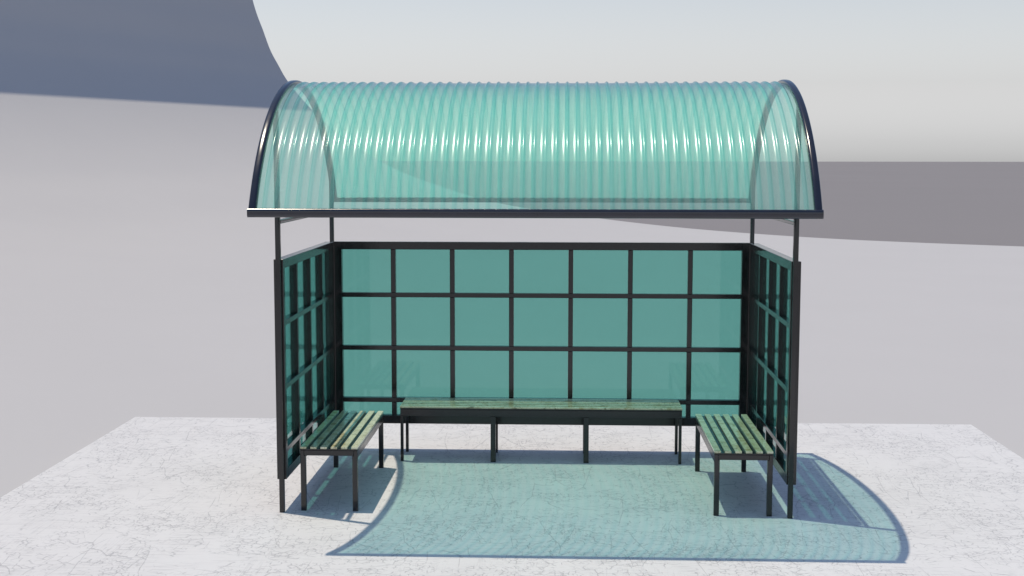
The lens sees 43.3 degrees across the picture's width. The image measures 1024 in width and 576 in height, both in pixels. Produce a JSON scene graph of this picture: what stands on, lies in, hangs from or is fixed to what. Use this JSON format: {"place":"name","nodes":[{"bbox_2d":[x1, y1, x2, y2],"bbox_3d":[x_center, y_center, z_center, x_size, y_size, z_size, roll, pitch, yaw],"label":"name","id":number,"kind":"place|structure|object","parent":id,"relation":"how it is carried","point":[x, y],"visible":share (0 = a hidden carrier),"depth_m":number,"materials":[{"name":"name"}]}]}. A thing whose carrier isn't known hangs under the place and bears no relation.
{"place":"outdoors","nodes":[
{"label":"outdoors","id":0,"kind":"place"},
{"bbox_2d":[0,0,1023,496],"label":"backdrop","id":1,"kind":"structure","parent":0,"point":[136,258],"depth_m":28.73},
{"bbox_2d":[0,417,1023,575],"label":"pavement","id":2,"kind":"structure","parent":0,"point":[166,496],"depth_m":10.36,"materials":[{"name":"white concrete"}]},
{"bbox_2d":[300,410,383,510],"bbox_3d":[-1.417,1.439,10.948,0.456,0.518,1.485,0,6,2],"label":"bench","id":3,"kind":"object","parent":2,"relation":"on","point":[336,434],"visible":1,"depth_m":10.58,"materials":[{"name":"wood"}]},
{"bbox_2d":[247,79,823,518],"bbox_3d":[0.211,-0.003,10.772,4.072,3.425,3.374,0,6,2],"label":"bus shelter","id":4,"kind":"object","parent":2,"relation":"on","point":[749,349],"visible":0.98,"depth_m":11.59,"materials":[{"name":"metal"}]},
{"bbox_2d":[400,397,681,463],"bbox_3d":[0.270,1.329,12.071,2.590,0.518,0.437,0,6,2],"label":"bench","id":5,"kind":"object","parent":2,"relation":"on","point":[494,409],"visible":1,"depth_m":11.87,"materials":[{"name":"wood"}]},
{"bbox_2d":[695,414,772,516],"bbox_3d":[1.836,1.456,10.810,0.456,0.518,1.484,0,6,2],"label":"bench","id":6,"kind":"object","parent":2,"relation":"on","point":[732,437],"visible":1,"depth_m":10.44,"materials":[{"name":"wood"}]},
{"bbox_2d":[253,0,1023,161],"label":"sky","id":7,"kind":"structure","parent":0,"point":[876,80],"materials":[{"name":"white"}]},
{"bbox_2d":[381,161,1023,245],"bbox_3d":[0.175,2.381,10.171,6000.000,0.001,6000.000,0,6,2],"label":"ground","id":8,"kind":"structure","parent":0,"point":[974,203],"depth_m":143.59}
]}

